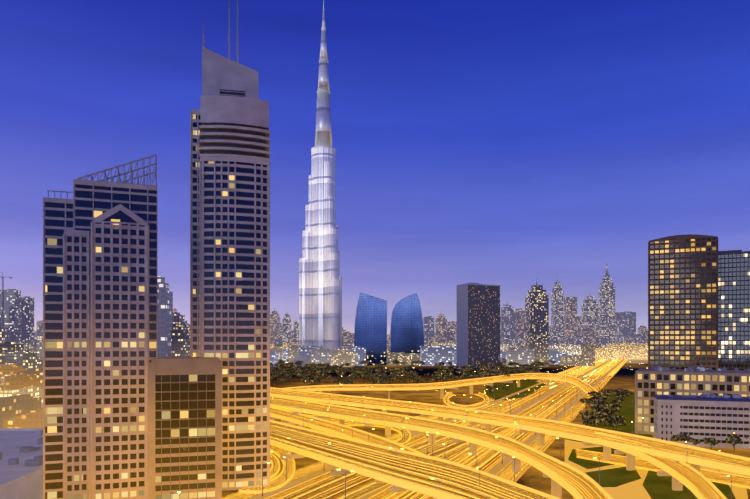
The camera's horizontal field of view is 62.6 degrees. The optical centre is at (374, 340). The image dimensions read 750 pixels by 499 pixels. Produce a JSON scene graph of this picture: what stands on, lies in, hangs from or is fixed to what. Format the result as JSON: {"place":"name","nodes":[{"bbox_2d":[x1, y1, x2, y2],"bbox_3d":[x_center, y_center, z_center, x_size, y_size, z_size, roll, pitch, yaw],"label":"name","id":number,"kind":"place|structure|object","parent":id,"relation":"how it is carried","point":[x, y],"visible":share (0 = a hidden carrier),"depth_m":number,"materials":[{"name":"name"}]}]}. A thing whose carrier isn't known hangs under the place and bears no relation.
{"place":"outdoors","nodes":[
{"label":"outdoors","id":0,"kind":"place"},
{"bbox_2d":[0,428,42,498],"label":"building roof","id":1,"kind":"structure","parent":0,"point":[21,463],"depth_m":224.41,"materials":[{"name":"grey concrete"}]},
{"bbox_2d":[173,312,184,322],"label":"tower","id":2,"kind":"structure","parent":0,"point":[176,315],"depth_m":793.92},
{"bbox_2d":[0,0,749,334],"label":"sky","id":3,"kind":"structure","parent":0,"point":[513,145],"materials":[{"name":"blue"}]},
{"bbox_2d":[222,359,749,498],"bbox_3d":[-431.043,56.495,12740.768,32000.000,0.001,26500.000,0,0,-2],"label":"ground","id":4,"kind":"structure","parent":0,"point":[623,377],"depth_m":644.64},
{"bbox_2d":[0,327,8,343],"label":"building","id":5,"kind":"structure","parent":4,"relation":"on","point":[4,334],"depth_m":742.56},
{"bbox_2d":[0,272,11,326],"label":"crane","id":6,"kind":"object","parent":4,"relation":"on","point":[3,299],"visible":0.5,"depth_m":1224.38,"materials":[{"name":"beige paint"}]},
{"bbox_2d":[0,289,20,342],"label":"skyscraper","id":7,"kind":"structure","parent":4,"relation":"on","point":[12,310],"depth_m":1371.09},
{"bbox_2d":[0,342,23,363],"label":"building","id":8,"kind":"structure","parent":4,"relation":"on","point":[10,347],"depth_m":715.81,"materials":[{"name":"concrete"}]},
{"bbox_2d":[3,415,21,427],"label":"building","id":9,"kind":"structure","parent":4,"relation":"on","point":[14,422],"depth_m":334.98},
{"bbox_2d":[0,362,26,376],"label":"building","id":10,"kind":"structure","parent":4,"relation":"on","point":[6,369],"depth_m":605.42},
{"bbox_2d":[0,397,33,427],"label":"building","id":11,"kind":"structure","parent":4,"relation":"on","point":[10,407],"depth_m":354.85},
{"bbox_2d":[4,350,36,370],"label":"building","id":12,"kind":"structure","parent":4,"relation":"on","point":[27,359],"depth_m":696.64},
{"bbox_2d":[0,386,42,406],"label":"building","id":13,"kind":"structure","parent":4,"relation":"on","point":[36,391],"depth_m":450.60,"materials":[{"name":"beige concrete"}]},
{"bbox_2d":[5,374,42,389],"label":"building","id":14,"kind":"structure","parent":4,"relation":"on","point":[15,382],"depth_m":456.16,"materials":[{"name":"brown concrete"}]},
{"bbox_2d":[17,343,32,351],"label":"building","id":15,"kind":"structure","parent":4,"relation":"on","point":[27,346],"depth_m":1064.09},
{"bbox_2d":[9,394,41,409],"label":"building","id":16,"kind":"structure","parent":4,"relation":"on","point":[37,403],"depth_m":432.79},
{"bbox_2d":[21,296,33,345],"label":"skyscraper","id":17,"kind":"structure","parent":4,"relation":"on","point":[27,319],"depth_m":1568.52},
{"bbox_2d":[17,367,42,376],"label":"building","id":18,"kind":"structure","parent":4,"relation":"on","point":[38,371],"depth_m":529.33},
{"bbox_2d":[22,407,42,427],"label":"building","id":19,"kind":"structure","parent":4,"relation":"on","point":[32,419],"depth_m":333.84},
{"bbox_2d":[37,322,42,357],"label":"building","id":20,"kind":"structure","parent":4,"relation":"on","point":[39,341],"depth_m":993.27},
{"bbox_2d":[43,154,156,498],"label":"gabled tower","id":21,"kind":"structure","parent":4,"relation":"on","point":[99,294],"depth_m":216.44,"materials":[{"name":"beige stone"}]},
{"bbox_2d":[157,276,172,356],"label":"tower","id":22,"kind":"structure","parent":4,"relation":"on","point":[164,311],"depth_m":690.68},
{"bbox_2d":[171,317,189,356],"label":"skyscraper","id":23,"kind":"structure","parent":4,"relation":"on","point":[180,339],"depth_m":713.25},
{"bbox_2d":[148,357,221,498],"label":"building","id":24,"kind":"structure","parent":4,"relation":"on","point":[185,426],"depth_m":215.57,"materials":[{"name":"grey"}]},
{"bbox_2d":[190,0,269,490],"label":"tall tower","id":25,"kind":"structure","parent":4,"relation":"on","point":[229,228],"depth_m":234.25,"materials":[{"name":"beige glass"}]},
{"bbox_2d":[270,351,279,366],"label":"downtown","id":26,"kind":"object","parent":4,"relation":"on","point":[274,357],"visible":0.29,"depth_m":1330.14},
{"bbox_2d":[270,308,279,344],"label":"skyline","id":27,"kind":"structure","parent":4,"relation":"on","point":[274,322],"depth_m":2585.07},
{"bbox_2d":[270,347,283,359],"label":"downtown","id":28,"kind":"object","parent":4,"relation":"on","point":[278,350],"visible":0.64,"depth_m":1437.12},
{"bbox_2d":[274,333,282,346],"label":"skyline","id":29,"kind":"structure","parent":4,"relation":"on","point":[278,339],"depth_m":2095.61},
{"bbox_2d":[283,350,287,361],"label":"downtown","id":30,"kind":"object","parent":4,"relation":"on","point":[285,356],"visible":0.19,"depth_m":1595.42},
{"bbox_2d":[283,314,291,343],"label":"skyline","id":31,"kind":"structure","parent":4,"relation":"on","point":[287,326],"depth_m":2586.94},
{"bbox_2d":[288,337,298,344],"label":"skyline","id":32,"kind":"structure","parent":4,"relation":"on","point":[293,341],"depth_m":2199.45},
{"bbox_2d":[294,321,298,337],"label":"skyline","id":33,"kind":"structure","parent":4,"relation":"on","point":[296,329],"depth_m":3490.52},
{"bbox_2d":[288,345,304,362],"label":"downtown","id":34,"kind":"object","parent":4,"relation":"on","point":[292,351],"visible":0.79,"depth_m":1349.81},
{"bbox_2d":[296,370,307,376],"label":"tree","id":35,"kind":"object","parent":4,"relation":"on","point":[300,373],"visible":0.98,"depth_m":857.34,"materials":[{"name":"green plant"}]},
{"bbox_2d":[298,346,315,355],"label":"downtown","id":36,"kind":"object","parent":4,"relation":"on","point":[304,350],"visible":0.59,"depth_m":1334.32,"materials":[{"name":"concrete"}]},
{"bbox_2d":[308,375,320,384],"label":"tree","id":37,"kind":"object","parent":4,"relation":"on","point":[314,379],"visible":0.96,"depth_m":735.92,"materials":[{"name":"green plant"}]},
{"bbox_2d":[293,0,341,366],"bbox_3d":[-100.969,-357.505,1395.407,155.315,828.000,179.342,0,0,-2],"label":"skyscraper","id":38,"kind":"structure","parent":4,"relation":"on","point":[320,300],"depth_m":1373.08,"materials":[{"name":"grey metal"}]},
{"bbox_2d":[311,345,331,364],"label":"downtown","id":39,"kind":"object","parent":4,"relation":"on","point":[321,354],"visible":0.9,"depth_m":1275.80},
{"bbox_2d":[315,371,327,376],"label":"tree","id":40,"kind":"object","parent":4,"relation":"on","point":[321,374],"visible":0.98,"depth_m":849.79,"materials":[{"name":"green plant"}]},
{"bbox_2d":[331,348,356,366],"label":"downtown","id":41,"kind":"object","parent":4,"relation":"on","point":[339,357],"visible":0.88,"depth_m":1307.48,"materials":[{"name":"beige concrete"}]},
{"bbox_2d":[342,330,351,346],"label":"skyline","id":42,"kind":"structure","parent":4,"relation":"on","point":[346,339],"depth_m":2153.91},
{"bbox_2d":[270,408,424,454],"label":"ramp","id":43,"kind":"object","parent":4,"relation":"on","point":[321,425],"visible":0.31,"depth_m":348.16,"materials":[{"name":"beige"}]},
{"bbox_2d":[340,346,365,365],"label":"downtown","id":44,"kind":"object","parent":4,"relation":"on","point":[361,354],"visible":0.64,"depth_m":1364.45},
{"bbox_2d":[357,371,370,379],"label":"tree","id":45,"kind":"object","parent":4,"relation":"on","point":[363,374],"visible":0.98,"depth_m":814.29,"materials":[{"name":"green plant"}]},
{"bbox_2d":[354,292,386,364],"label":"curved glass tower","id":46,"kind":"structure","parent":4,"relation":"on","point":[370,334],"depth_m":1398.69,"materials":[{"name":"blue glass"}]},
{"bbox_2d":[376,374,387,383],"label":"tree","id":47,"kind":"object","parent":4,"relation":"on","point":[382,377],"visible":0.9,"depth_m":760.29,"materials":[{"name":"green plant"}]},
{"bbox_2d":[387,374,399,380],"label":"tree","id":48,"kind":"object","parent":4,"relation":"on","point":[393,377],"visible":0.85,"depth_m":788.41,"materials":[{"name":"green plant"}]},
{"bbox_2d":[305,401,487,423],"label":"road","id":49,"kind":"structure","parent":4,"relation":"on","point":[336,419],"depth_m":449.83,"materials":[{"name":"asphalt"}]},
{"bbox_2d":[387,352,419,364],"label":"downtown","id":50,"kind":"object","parent":4,"relation":"on","point":[407,358],"visible":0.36,"depth_m":1398.24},
{"bbox_2d":[390,293,423,352],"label":"curved glass tower","id":51,"kind":"structure","parent":4,"relation":"on","point":[406,330],"depth_m":1401.45,"materials":[{"name":"blue glass"}]},
{"bbox_2d":[270,418,560,498],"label":"flyover","id":52,"kind":"object","parent":4,"relation":"on","point":[402,470],"visible":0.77,"depth_m":232.41,"materials":[{"name":"beige"}]},
{"bbox_2d":[222,359,628,498],"bbox_3d":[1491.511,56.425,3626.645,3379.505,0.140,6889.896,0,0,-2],"label":"highway","id":53,"kind":"structure","parent":4,"relation":"on","point":[489,460],"depth_m":370.42,"materials":[{"name":"asphalt"}]},
{"bbox_2d":[239,445,294,493],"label":"ramp","id":54,"kind":"structure","parent":53,"relation":"on","point":[278,481],"depth_m":250.64,"materials":[{"name":"yellow asphalt"}]},
{"bbox_2d":[270,452,279,478],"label":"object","id":55,"kind":"structure","parent":54,"relation":"on","point":[275,466],"depth_m":274.50,"materials":[{"name":"beige"}]},
{"bbox_2d":[312,420,410,444],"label":"loop","id":56,"kind":"object","parent":53,"relation":"on","point":[400,440],"visible":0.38,"depth_m":386.44,"materials":[{"name":"beige"}]},
{"bbox_2d":[280,423,505,498],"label":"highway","id":57,"kind":"structure","parent":53,"relation":"on","point":[357,486],"depth_m":243.80,"materials":[{"name":"asphalt"}]},
{"bbox_2d":[172,356,623,498],"bbox_3d":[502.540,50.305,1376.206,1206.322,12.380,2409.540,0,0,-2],"label":"street lamps","id":58,"kind":"object","parent":53,"relation":"on","point":[622,358],"visible":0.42,"depth_m":308.60,"materials":[{"name":"silver metal"}]},
{"bbox_2d":[443,392,488,408],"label":"loop","id":59,"kind":"object","parent":53,"relation":"on","point":[451,394],"visible":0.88,"depth_m":553.49,"materials":[{"name":"beige"}]},
{"bbox_2d":[423,316,433,344],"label":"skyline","id":60,"kind":"structure","parent":4,"relation":"on","point":[428,323],"depth_m":2607.41},
{"bbox_2d":[428,337,437,344],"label":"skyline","id":61,"kind":"structure","parent":4,"relation":"on","point":[432,340],"depth_m":2312.42},
{"bbox_2d":[420,345,456,365],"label":"downtown","id":62,"kind":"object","parent":4,"relation":"on","point":[433,355],"visible":0.86,"depth_m":1361.87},
{"bbox_2d":[435,314,446,343],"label":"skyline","id":63,"kind":"structure","parent":4,"relation":"on","point":[440,325],"depth_m":2609.46},
{"bbox_2d":[270,395,612,498],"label":"elevated road","id":64,"kind":"structure","parent":4,"relation":"on","point":[575,483],"depth_m":303.10,"materials":[{"name":"beige concrete"}]},
{"bbox_2d":[283,373,601,398],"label":"elevated road","id":65,"kind":"structure","parent":4,"relation":"on","point":[585,387],"depth_m":613.94,"materials":[{"name":"yellow concrete"}]},
{"bbox_2d":[441,369,454,380],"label":"tree","id":66,"kind":"object","parent":4,"relation":"on","point":[449,373],"visible":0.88,"depth_m":850.46,"materials":[{"name":"green plant"}]},
{"bbox_2d":[446,328,453,342],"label":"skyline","id":67,"kind":"structure","parent":4,"relation":"on","point":[449,335],"depth_m":2549.78},
{"bbox_2d":[447,321,456,342],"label":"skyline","id":68,"kind":"structure","parent":4,"relation":"on","point":[452,325],"depth_m":3983.92},
{"bbox_2d":[457,283,499,368],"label":"high-rise building","id":69,"kind":"structure","parent":4,"relation":"on","point":[478,323],"depth_m":1201.80,"materials":[{"name":"grey concrete"}]},
{"bbox_2d":[271,374,734,498],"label":"flyover lamps","id":70,"kind":"object","parent":4,"relation":"on","point":[477,467],"visible":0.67,"depth_m":242.71,"materials":[{"name":"grey metal"}]},
{"bbox_2d":[502,336,510,345],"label":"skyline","id":71,"kind":"structure","parent":4,"relation":"on","point":[506,340],"depth_m":2260.09},
{"bbox_2d":[500,302,514,345],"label":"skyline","id":72,"kind":"structure","parent":4,"relation":"on","point":[507,320],"depth_m":2619.60},
{"bbox_2d":[270,387,749,475],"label":"flyover","id":73,"kind":"object","parent":4,"relation":"on","point":[696,458],"visible":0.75,"depth_m":322.35,"materials":[{"name":"beige"}]},
{"bbox_2d":[485,379,545,399],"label":"lawn","id":74,"kind":"structure","parent":4,"relation":"on","point":[504,392],"depth_m":694.66,"materials":[{"name":"green plant"}]},
{"bbox_2d":[513,336,524,345],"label":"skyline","id":75,"kind":"structure","parent":4,"relation":"on","point":[518,340],"depth_m":2549.76},
{"bbox_2d":[514,308,524,338],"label":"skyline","id":76,"kind":"structure","parent":4,"relation":"on","point":[520,322],"depth_m":2621.08},
{"bbox_2d":[506,348,533,366],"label":"downtown","id":77,"kind":"object","parent":4,"relation":"on","point":[522,356],"visible":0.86,"depth_m":1306.44,"materials":[{"name":"grey concrete"}]},
{"bbox_2d":[525,282,548,366],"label":"skyscraper","id":78,"kind":"structure","parent":4,"relation":"on","point":[537,319],"depth_m":1311.19,"materials":[{"name":"grey concrete"}]},
{"bbox_2d":[551,282,562,344],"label":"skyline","id":79,"kind":"structure","parent":4,"relation":"on","point":[556,313],"depth_m":2626.86},
{"bbox_2d":[549,351,568,363],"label":"downtown","id":80,"kind":"object","parent":4,"relation":"on","point":[554,356],"visible":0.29,"depth_m":1455.40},
{"bbox_2d":[558,337,570,344],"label":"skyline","id":81,"kind":"structure","parent":4,"relation":"on","point":[564,340],"depth_m":2529.04},
{"bbox_2d":[549,344,580,354],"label":"building","id":82,"kind":"structure","parent":4,"relation":"on","point":[570,349],"depth_m":1815.63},
{"bbox_2d":[564,297,576,343],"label":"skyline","id":83,"kind":"structure","parent":4,"relation":"on","point":[570,317],"depth_m":2628.79},
{"bbox_2d":[560,355,594,365],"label":"building","id":84,"kind":"structure","parent":4,"relation":"on","point":[577,360],"depth_m":1357.83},
{"bbox_2d":[573,335,583,343],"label":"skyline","id":85,"kind":"structure","parent":4,"relation":"on","point":[578,339],"depth_m":2183.07},
{"bbox_2d":[577,316,581,335],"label":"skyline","id":86,"kind":"structure","parent":4,"relation":"on","point":[579,323],"depth_m":3775.44},
{"bbox_2d":[571,344,601,356],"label":"downtown","id":87,"kind":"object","parent":4,"relation":"on","point":[588,349],"visible":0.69,"depth_m":1827.46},
{"bbox_2d":[580,328,595,343],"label":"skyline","id":88,"kind":"structure","parent":4,"relation":"on","point":[589,334],"depth_m":2313.88},
{"bbox_2d":[582,296,597,337],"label":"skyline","id":89,"kind":"structure","parent":4,"relation":"on","point":[590,312],"depth_m":2631.92},
{"bbox_2d":[582,414,600,425],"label":"tree","id":90,"kind":"object","parent":4,"relation":"on","point":[593,420],"visible":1,"depth_m":377.92,"materials":[{"name":"green plant"}]},
{"bbox_2d":[589,394,607,401],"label":"tree","id":91,"kind":"object","parent":4,"relation":"on","point":[597,397],"visible":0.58,"depth_m":501.47,"materials":[{"name":"green plant"}]},
{"bbox_2d":[590,411,607,426],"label":"tree","id":92,"kind":"object","parent":4,"relation":"on","point":[603,415],"visible":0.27,"depth_m":392.63,"materials":[{"name":"green plant"}]},
{"bbox_2d":[596,338,608,344],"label":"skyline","id":93,"kind":"structure","parent":4,"relation":"on","point":[603,341],"depth_m":2514.25},
{"bbox_2d":[595,405,611,413],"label":"tree","id":94,"kind":"object","parent":4,"relation":"on","point":[606,409],"visible":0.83,"depth_m":423.58,"materials":[{"name":"green plant"}]},
{"bbox_2d":[599,265,614,342],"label":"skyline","id":95,"kind":"structure","parent":4,"relation":"on","point":[607,309],"depth_m":2634.45},
{"bbox_2d":[595,347,627,359],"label":"building","id":96,"kind":"structure","parent":4,"relation":"on","point":[609,353],"depth_m":1827.64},
{"bbox_2d":[605,402,620,412],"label":"tree","id":97,"kind":"object","parent":4,"relation":"on","point":[613,406],"visible":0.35,"depth_m":438.00,"materials":[{"name":"green plant"}]},
{"bbox_2d":[607,415,625,430],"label":"tree","id":98,"kind":"object","parent":4,"relation":"on","point":[615,419],"visible":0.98,"depth_m":378.42,"materials":[{"name":"green plant"}]},
{"bbox_2d":[587,392,652,437],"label":"park","id":99,"kind":"structure","parent":4,"relation":"on","point":[627,410],"depth_m":457.21,"materials":[{"name":"green plant"}]},
{"bbox_2d":[614,389,627,397],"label":"tree","id":100,"kind":"object","parent":4,"relation":"on","point":[621,392],"visible":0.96,"depth_m":570.89,"materials":[{"name":"green plant"}]},
{"bbox_2d":[615,312,635,342],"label":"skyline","id":101,"kind":"structure","parent":4,"relation":"on","point":[625,324],"depth_m":2636.99},
{"bbox_2d":[624,337,634,342],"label":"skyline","id":102,"kind":"structure","parent":4,"relation":"on","point":[629,340],"depth_m":2519.46},
{"bbox_2d":[613,344,647,358],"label":"building","id":103,"kind":"structure","parent":4,"relation":"on","point":[637,351],"depth_m":1870.37,"materials":[{"name":"beige concrete"}]},
{"bbox_2d":[636,334,646,343],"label":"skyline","id":104,"kind":"structure","parent":4,"relation":"on","point":[641,338],"depth_m":2655.72},
{"bbox_2d":[637,324,647,333],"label":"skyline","id":105,"kind":"structure","parent":4,"relation":"on","point":[641,329],"depth_m":3896.80},
{"bbox_2d":[648,234,717,369],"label":"tower","id":106,"kind":"structure","parent":4,"relation":"on","point":[682,301],"depth_m":396.79,"materials":[{"name":"brown glass"}]},
{"bbox_2d":[678,434,693,444],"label":"tree","id":107,"kind":"object","parent":4,"relation":"on","point":[684,437],"visible":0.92,"depth_m":323.83,"materials":[{"name":"green plant"}]},
{"bbox_2d":[635,368,749,434],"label":"office building","id":108,"kind":"structure","parent":4,"relation":"on","point":[649,383],"depth_m":365.16,"materials":[{"name":"beige concrete"}]},
{"bbox_2d":[651,365,749,372],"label":"roof plant pod","id":109,"kind":"object","parent":108,"relation":"on","point":[689,368],"visible":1,"depth_m":369.65,"materials":[{"name":"grey"}]},
{"bbox_2d":[653,394,749,448],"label":"block","id":110,"kind":"structure","parent":4,"relation":"on","point":[699,418],"depth_m":327.73,"materials":[{"name":"white concrete"}]},
{"bbox_2d":[667,391,749,398],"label":"roof plant","id":111,"kind":"object","parent":110,"relation":"on","point":[712,395],"visible":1,"depth_m":332.63,"materials":[{"name":"grey metal"}]},
{"bbox_2d":[703,437,717,449],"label":"tree","id":112,"kind":"object","parent":4,"relation":"on","point":[713,441],"visible":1,"depth_m":315.70,"materials":[{"name":"green plant"}]},
{"bbox_2d":[725,433,741,447],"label":"tree","id":113,"kind":"object","parent":4,"relation":"on","point":[731,437],"visible":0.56,"depth_m":321.81,"materials":[{"name":"green plant"}]},
{"bbox_2d":[728,438,740,449],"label":"tree","id":114,"kind":"object","parent":4,"relation":"on","point":[733,442],"visible":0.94,"depth_m":318.19,"materials":[{"name":"green plant"}]},
{"bbox_2d":[565,439,747,498],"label":"ground","id":115,"kind":"structure","parent":0,"point":[635,489],"depth_m":240.03,"materials":[{"name":"brown"}]},
{"bbox_2d":[568,447,625,468],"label":"lawn","id":116,"kind":"structure","parent":115,"relation":"on","point":[586,463],"depth_m":289.65,"materials":[{"name":"green plant"}]},
{"bbox_2d":[585,467,640,486],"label":"lawn","id":117,"kind":"structure","parent":115,"relation":"on","point":[614,477],"depth_m":255.59,"materials":[{"name":"green plant"}]},
{"bbox_2d":[595,431,726,498],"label":"elevated road","id":118,"kind":"structure","parent":115,"relation":"on","point":[697,483],"depth_m":231.36,"materials":[{"name":"beige concrete"}]},
{"bbox_2d":[576,449,749,488],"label":"road","id":119,"kind":"structure","parent":115,"relation":"on","point":[723,478],"depth_m":270.69,"materials":[{"name":"asphalt"}]},
{"bbox_2d":[643,470,735,498],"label":"lawn","id":120,"kind":"structure","parent":115,"relation":"on","point":[655,485],"depth_m":233.30,"materials":[{"name":"green plant"}]},
{"bbox_2d":[718,250,749,369],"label":"tower","id":121,"kind":"structure","parent":0,"point":[733,309],"depth_m":445.45,"materials":[{"name":"teal glass"}]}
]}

